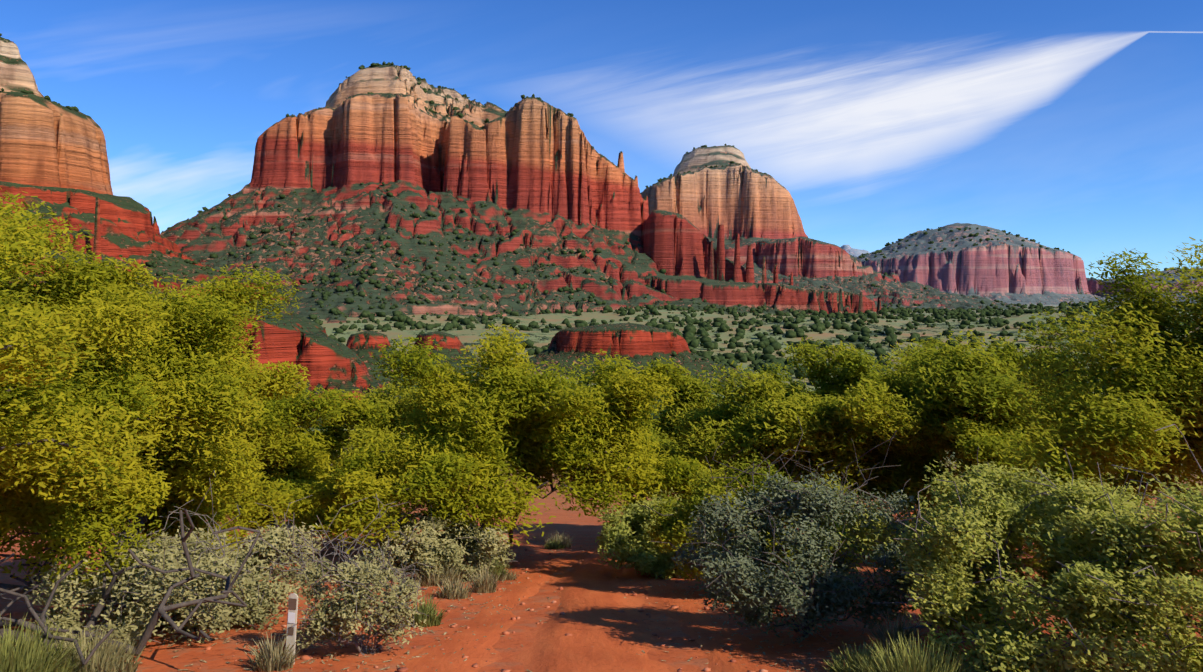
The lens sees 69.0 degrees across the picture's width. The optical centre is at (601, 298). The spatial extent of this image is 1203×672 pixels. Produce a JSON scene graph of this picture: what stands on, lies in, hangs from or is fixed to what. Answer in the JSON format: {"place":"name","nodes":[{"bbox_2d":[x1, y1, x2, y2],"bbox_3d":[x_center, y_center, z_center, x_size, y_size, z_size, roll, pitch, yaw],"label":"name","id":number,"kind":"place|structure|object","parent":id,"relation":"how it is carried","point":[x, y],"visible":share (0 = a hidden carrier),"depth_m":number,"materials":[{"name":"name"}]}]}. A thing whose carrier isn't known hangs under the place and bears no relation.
{"place":"outdoors","nodes":[
{"label":"outdoors","id":0,"kind":"place"},
{"bbox_2d":[0,304,1202,671],"bbox_3d":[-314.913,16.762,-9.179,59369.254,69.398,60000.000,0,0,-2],"label":"ground","id":1,"kind":"structure","parent":0,"point":[524,626],"depth_m":13.85,"materials":[{"name":"soil"}]},
{"bbox_2d":[0,609,94,671],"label":"grass","id":2,"kind":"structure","parent":1,"relation":"on","point":[30,656],"depth_m":7.74,"materials":[{"name":"green plant"}]},
{"bbox_2d":[0,203,166,505],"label":"tree","id":3,"kind":"object","parent":1,"relation":"on","point":[14,348],"visible":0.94,"depth_m":7.71,"materials":[{"name":"green plant"}]},
{"bbox_2d":[42,624,150,671],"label":"grass","id":4,"kind":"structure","parent":1,"relation":"on","point":[108,658],"depth_m":8.28,"materials":[{"name":"green plant"}]},
{"bbox_2d":[0,37,205,299],"bbox_3d":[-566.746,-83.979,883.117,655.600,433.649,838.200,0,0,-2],"label":"butte","id":5,"kind":"object","parent":1,"relation":"on","point":[45,142],"visible":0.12,"depth_m":834.47,"materials":[{"name":"stone"}]},
{"bbox_2d":[0,33,78,111],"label":"shrubs","id":6,"kind":"object","parent":5,"relation":"on","point":[75,108],"visible":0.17,"depth_m":861.72,"materials":[{"name":"green plant"}]},
{"bbox_2d":[0,181,295,308],"bbox_3d":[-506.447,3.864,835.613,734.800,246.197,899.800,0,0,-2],"label":"rock ledge","id":7,"kind":"object","parent":5,"relation":"attached to","point":[131,218],"visible":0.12,"depth_m":842.33,"materials":[{"name":"red stone"}]},
{"bbox_2d":[119,250,282,298],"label":"shrubs","id":8,"kind":"object","parent":7,"relation":"on","point":[155,265],"visible":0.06,"depth_m":842.49,"materials":[{"name":"green plant"}]},
{"bbox_2d":[0,508,260,664],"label":"dead wood","id":9,"kind":"object","parent":1,"relation":"on","point":[20,592],"visible":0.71,"depth_m":9.00,"materials":[{"name":"grey wood"}]},
{"bbox_2d":[2,471,263,657],"bbox_3d":[-5.235,2.980,10.171,2.633,1.989,3.181,0,0,-2],"label":"shrub","id":10,"kind":"object","parent":1,"relation":"on","point":[154,585],"visible":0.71,"depth_m":9.81,"materials":[{"name":"green plant"}]},
{"bbox_2d":[0,274,266,610],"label":"tree","id":11,"kind":"object","parent":1,"relation":"on","point":[187,473],"visible":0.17,"depth_m":12.06,"materials":[{"name":"green plant"}]},
{"bbox_2d":[0,187,268,588],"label":"tree","id":12,"kind":"object","parent":1,"relation":"on","point":[103,291],"visible":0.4,"depth_m":9.98,"materials":[{"name":"green plant"}]},
{"bbox_2d":[20,264,350,557],"bbox_3d":[-7.077,2.213,13.994,5.252,5.482,4.956,0,0,-2],"label":"tree","id":13,"kind":"object","parent":1,"relation":"on","point":[276,417],"visible":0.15,"depth_m":13.67,"materials":[{"name":"green plant"}]},
{"bbox_2d":[43,495,367,630],"bbox_3d":[-5.361,3.571,11.573,4.149,1.560,2.918,0,0,-2],"label":"shrub","id":14,"kind":"object","parent":1,"relation":"on","point":[260,605],"visible":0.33,"depth_m":11.45,"materials":[{"name":"green plant"}]},
{"bbox_2d":[244,632,301,671],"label":"tuft","id":15,"kind":"object","parent":1,"relation":"on","point":[266,660],"visible":0.98,"depth_m":8.75,"materials":[{"name":"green plant"}]},
{"bbox_2d":[285,593,297,664],"bbox_3d":[-3.206,3.412,8.997,0.171,0.744,0.133,0,0,28],"label":"trail marker post","id":16,"kind":"object","parent":1,"relation":"on","point":[292,616],"visible":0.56,"depth_m":9.01,"materials":[{"name":"plastic"}]},
{"bbox_2d":[196,375,391,549],"bbox_3d":[-8.587,4.326,22.486,6.242,4.724,5.627,0,0,-2],"label":"tree","id":17,"kind":"object","parent":1,"relation":"on","point":[300,459],"visible":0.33,"depth_m":21.97,"materials":[{"name":"green plant"}]},
{"bbox_2d":[221,299,400,413],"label":"outcrop","id":18,"kind":"object","parent":1,"relation":"on","point":[318,353],"visible":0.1,"depth_m":278.04,"materials":[{"name":"red stone"}]},
{"bbox_2d":[243,494,431,655],"bbox_3d":[-2.891,3.086,9.591,1.961,1.770,1.683,0,0,-2],"label":"shrub","id":19,"kind":"object","parent":1,"relation":"on","point":[357,596],"visible":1,"depth_m":9.37,"materials":[{"name":"green plant"}]},
{"bbox_2d":[313,379,434,535],"bbox_3d":[-7.873,5.463,29.926,4.590,5.238,7.551,0,0,41],"label":"tree","id":20,"kind":"object","parent":1,"relation":"on","point":[389,399],"visible":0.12,"depth_m":29.96,"materials":[{"name":"green plant"}]},
{"bbox_2d":[346,330,488,389],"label":"outcrop","id":21,"kind":"object","parent":1,"relation":"on","point":[363,345],"visible":0.25,"depth_m":406.39,"materials":[{"name":"red stone"}]},
{"bbox_2d":[161,64,677,322],"bbox_3d":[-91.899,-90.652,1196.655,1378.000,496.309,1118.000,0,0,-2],"label":"butte","id":22,"kind":"object","parent":1,"relation":"on","point":[547,175],"visible":0.29,"depth_m":1120.63,"materials":[{"name":"red stone"}]},
{"bbox_2d":[162,182,665,317],"bbox_3d":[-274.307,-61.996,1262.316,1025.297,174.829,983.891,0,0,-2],"label":"shrubs","id":23,"kind":"object","parent":22,"relation":"on","point":[360,279],"visible":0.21,"depth_m":982.18,"materials":[{"name":"green plant"}]},
{"bbox_2d":[286,61,621,164],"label":"shrubs","id":24,"kind":"object","parent":22,"relation":"on","point":[460,115],"visible":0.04,"depth_m":1255.48,"materials":[{"name":"green plant"}]},
{"bbox_2d":[404,590,450,627],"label":"tuft","id":25,"kind":"object","parent":1,"relation":"on","point":[433,620],"visible":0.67,"depth_m":11.56,"materials":[{"name":"green plant"}]},
{"bbox_2d":[412,559,456,586],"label":"tuft","id":26,"kind":"object","parent":1,"relation":"on","point":[432,580],"visible":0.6,"depth_m":15.75,"materials":[{"name":"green plant"}]},
{"bbox_2d":[370,503,517,581],"bbox_3d":[-3.054,4.663,17.220,2.896,1.772,3.126,0,0,-2],"label":"shrub","id":27,"kind":"object","parent":1,"relation":"on","point":[447,548],"visible":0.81,"depth_m":16.60,"materials":[{"name":"green plant"}]},
{"bbox_2d":[436,558,469,583],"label":"tuft","id":28,"kind":"object","parent":1,"relation":"on","point":[451,568],"visible":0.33,"depth_m":16.08,"materials":[{"name":"green plant"}]},
{"bbox_2d":[435,574,475,598],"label":"tuft","id":29,"kind":"object","parent":1,"relation":"on","point":[448,590],"visible":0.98,"depth_m":14.14,"materials":[{"name":"beige plant"}]},
{"bbox_2d":[463,560,503,592],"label":"tuft","id":30,"kind":"object","parent":1,"relation":"on","point":[484,582],"visible":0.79,"depth_m":14.85,"materials":[{"name":"beige plant"}]},
{"bbox_2d":[268,323,717,556],"bbox_3d":[-2.543,3.389,19.978,9.427,5.635,7.224,0,0,-27],"label":"tree","id":31,"kind":"object","parent":1,"relation":"on","point":[465,440],"visible":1,"depth_m":18.51,"materials":[{"name":"green plant"}]},
{"bbox_2d":[481,555,509,580],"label":"tuft","id":32,"kind":"object","parent":1,"relation":"on","point":[499,568],"visible":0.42,"depth_m":16.71,"materials":[{"name":"green plant"}]},
{"bbox_2d":[494,566,518,580],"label":"tuft","id":33,"kind":"object","parent":1,"relation":"on","point":[509,576],"visible":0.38,"depth_m":16.78,"materials":[{"name":"beige plant"}]},
{"bbox_2d":[544,539,565,548],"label":"tuft","id":34,"kind":"object","parent":1,"relation":"on","point":[553,545],"visible":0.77,"depth_m":22.97,"materials":[{"name":"green plant"}]},
{"bbox_2d":[543,532,573,547],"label":"tuft","id":35,"kind":"object","parent":1,"relation":"on","point":[567,543],"visible":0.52,"depth_m":23.42,"materials":[{"name":"green plant"}]},
{"bbox_2d":[157,538,968,671],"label":"stones","id":36,"kind":"object","parent":1,"relation":"on","point":[475,665],"visible":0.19,"depth_m":10.86,"materials":[{"name":"red stone"}]},
{"bbox_2d":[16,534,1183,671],"bbox_3d":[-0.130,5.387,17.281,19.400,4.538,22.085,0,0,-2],"label":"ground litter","id":37,"kind":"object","parent":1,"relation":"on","point":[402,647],"visible":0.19,"depth_m":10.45,"materials":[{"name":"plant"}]},
{"bbox_2d":[514,323,762,397],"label":"outcrop","id":38,"kind":"object","parent":1,"relation":"on","point":[640,344],"visible":0.4,"depth_m":456.17,"materials":[{"name":"red stone"}]},
{"bbox_2d":[519,349,736,377],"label":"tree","id":39,"kind":"object","parent":38,"relation":"on","point":[705,358],"visible":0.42,"depth_m":467.54,"materials":[{"name":"green plant"}]},
{"bbox_2d":[595,487,704,579],"bbox_3d":[1.138,4.662,17.250,2.251,1.740,3.053,0,0,38],"label":"shrub","id":40,"kind":"object","parent":1,"relation":"on","point":[641,552],"visible":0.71,"depth_m":16.69,"materials":[{"name":"green plant"}]},
{"bbox_2d":[606,367,758,530],"bbox_3d":[2.205,4.826,26.731,6.750,5.466,5.865,0,0,-26],"label":"tree","id":41,"kind":"object","parent":1,"relation":"on","point":[686,396],"visible":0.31,"depth_m":26.23,"materials":[{"name":"green plant"}]},
{"bbox_2d":[673,564,699,578],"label":"tuft","id":42,"kind":"object","parent":1,"relation":"on","point":[680,576],"visible":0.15,"depth_m":16.49,"materials":[{"name":"green plant"}]},
{"bbox_2d":[301,300,1197,432],"bbox_3d":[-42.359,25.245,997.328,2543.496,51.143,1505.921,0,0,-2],"label":"trees","id":43,"kind":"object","parent":1,"relation":"on","point":[769,346],"depth_m":746.61,"materials":[{"name":"green plant"}]},
{"bbox_2d":[639,454,865,594],"bbox_3d":[2.525,3.756,14.457,3.740,2.312,2.624,0,0,22],"label":"shrub","id":44,"kind":"object","parent":1,"relation":"on","point":[668,531],"visible":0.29,"depth_m":14.32,"materials":[{"name":"green plant"}]},
{"bbox_2d":[651,416,928,642],"bbox_3d":[2.551,2.849,10.685,3.560,2.667,2.944,0,0,-23],"label":"shrub","id":45,"kind":"object","parent":1,"relation":"on","point":[827,593],"visible":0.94,"depth_m":10.31,"materials":[{"name":"green plant"}]},
{"bbox_2d":[663,336,974,538],"bbox_3d":[5.738,3.723,21.538,8.486,5.561,6.616,0,0,-23],"label":"tree","id":46,"kind":"object","parent":1,"relation":"on","point":[829,409],"visible":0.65,"depth_m":20.44,"materials":[{"name":"green plant"}]},
{"bbox_2d":[640,145,1019,310],"bbox_3d":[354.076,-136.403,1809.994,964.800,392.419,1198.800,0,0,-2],"label":"butte","id":47,"kind":"object","parent":1,"relation":"on","point":[743,201],"visible":0.35,"depth_m":1740.32,"materials":[{"name":"brown stone"}]},
{"bbox_2d":[644,144,766,189],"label":"shrubs","id":48,"kind":"object","parent":47,"relation":"on","point":[659,180],"visible":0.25,"depth_m":1769.52,"materials":[{"name":"green plant"}]},
{"bbox_2d":[642,210,792,312],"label":"butte tier","id":49,"kind":"object","parent":47,"relation":"attached to","point":[676,244],"visible":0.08,"depth_m":1155.29,"materials":[{"name":"red stone"}]},
{"bbox_2d":[665,275,727,311],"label":"shrubs","id":50,"kind":"object","parent":49,"relation":"on","point":[705,307],"visible":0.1,"depth_m":1062.81,"materials":[{"name":"green plant"}]},
{"bbox_2d":[644,275,880,314],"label":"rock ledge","id":51,"kind":"object","parent":47,"relation":"attached to","point":[774,297],"visible":0.1,"depth_m":1082.95,"materials":[{"name":"red stone"}]},
{"bbox_2d":[704,304,813,312],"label":"shrubs","id":52,"kind":"object","parent":51,"relation":"on","point":[759,309],"visible":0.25,"depth_m":1071.52,"materials":[{"name":"green plant"}]},
{"bbox_2d":[715,237,857,279],"bbox_3d":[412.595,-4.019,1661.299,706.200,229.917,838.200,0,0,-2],"label":"butte","id":53,"kind":"object","parent":47,"relation":"attached to","point":[806,257],"visible":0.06,"depth_m":1610.74,"materials":[{"name":"red stone"}]},
{"bbox_2d":[714,248,1026,308],"bbox_3d":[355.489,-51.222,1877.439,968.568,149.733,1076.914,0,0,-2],"label":"shrubs","id":54,"kind":"object","parent":47,"relation":"on","point":[981,301],"depth_m":1586.30,"materials":[{"name":"green plant"}]},
{"bbox_2d":[822,642,889,671],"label":"grass","id":55,"kind":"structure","parent":1,"relation":"on","point":[839,666],"depth_m":8.50,"materials":[{"name":"green plant"}]},
{"bbox_2d":[874,641,908,658],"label":"tuft","id":56,"kind":"object","parent":1,"relation":"on","point":[893,650],"visible":0.02,"depth_m":8.67,"materials":[{"name":"green plant"}]},
{"bbox_2d":[866,608,925,653],"bbox_3d":[3.181,3.624,9.523,0.658,0.568,0.682,0,0,28],"label":"tuft","id":57,"kind":"object","parent":1,"relation":"on","point":[883,635],"visible":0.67,"depth_m":9.53,"materials":[{"name":"green plant"}]},
{"bbox_2d":[843,631,985,671],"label":"grass","id":58,"kind":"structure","parent":1,"relation":"on","point":[911,661],"depth_m":7.77,"materials":[{"name":"green plant"}]},
{"bbox_2d":[870,336,969,504],"bbox_3d":[11.527,4.660,30.487,6.275,6.677,7.667,0,0,-36],"label":"tree","id":59,"kind":"object","parent":1,"relation":"on","point":[917,347],"depth_m":29.75,"materials":[{"name":"green plant"}]},
{"bbox_2d":[777,306,1196,567],"bbox_3d":[8.804,3.183,19.862,9.260,5.905,6.545,0,0,-2],"label":"tree","id":60,"kind":"object","parent":1,"relation":"on","point":[970,410],"visible":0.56,"depth_m":19.55,"materials":[{"name":"green plant"}]},
{"bbox_2d":[837,447,1202,671],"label":"shrub","id":61,"kind":"object","parent":1,"relation":"on","point":[939,546],"visible":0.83,"depth_m":8.44,"materials":[{"name":"green plant"}]},
{"bbox_2d":[962,650,1087,671],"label":"grass","id":62,"kind":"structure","parent":1,"relation":"on","point":[1046,668],"depth_m":7.57,"materials":[{"name":"green plant"}]},
{"bbox_2d":[856,223,1202,304],"bbox_3d":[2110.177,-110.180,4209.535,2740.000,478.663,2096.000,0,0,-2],"label":"mesa","id":63,"kind":"structure","parent":1,"relation":"on","point":[1012,270],"depth_m":3701.50,"materials":[{"name":"stone"}]},
{"bbox_2d":[858,227,1202,281],"bbox_3d":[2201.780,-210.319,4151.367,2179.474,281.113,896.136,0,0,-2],"label":"shrubs","id":64,"kind":"object","parent":63,"relation":"on","point":[944,248],"visible":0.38,"depth_m":3950.45,"materials":[{"name":"green plant"}]},
{"bbox_2d":[972,424,1202,671],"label":"shrub","id":65,"kind":"object","parent":1,"relation":"on","point":[1168,650],"visible":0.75,"depth_m":7.61,"materials":[{"name":"green plant"}]},
{"bbox_2d":[974,237,1202,544],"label":"tree","id":66,"kind":"object","parent":1,"relation":"on","point":[1164,377],"visible":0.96,"depth_m":11.51,"materials":[{"name":"green plant"}]},
{"bbox_2d":[0,0,1202,279],"label":"sky","id":67,"kind":"structure","parent":0,"point":[1075,127],"materials":[{"name":"blue"}]},
{"bbox_2d":[397,497,1173,671],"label":"dirt road","id":68,"kind":"structure","parent":0,"point":[593,601],"depth_m":10.98,"materials":[{"name":"soil"}]},
{"bbox_2d":[841,245,869,256],"bbox_3d":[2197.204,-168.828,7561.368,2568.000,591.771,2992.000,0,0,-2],"label":"ridge","id":69,"kind":"structure","parent":0,"point":[848,249],"depth_m":7387.20,"materials":[{"name":"grey stone"}]}
]}

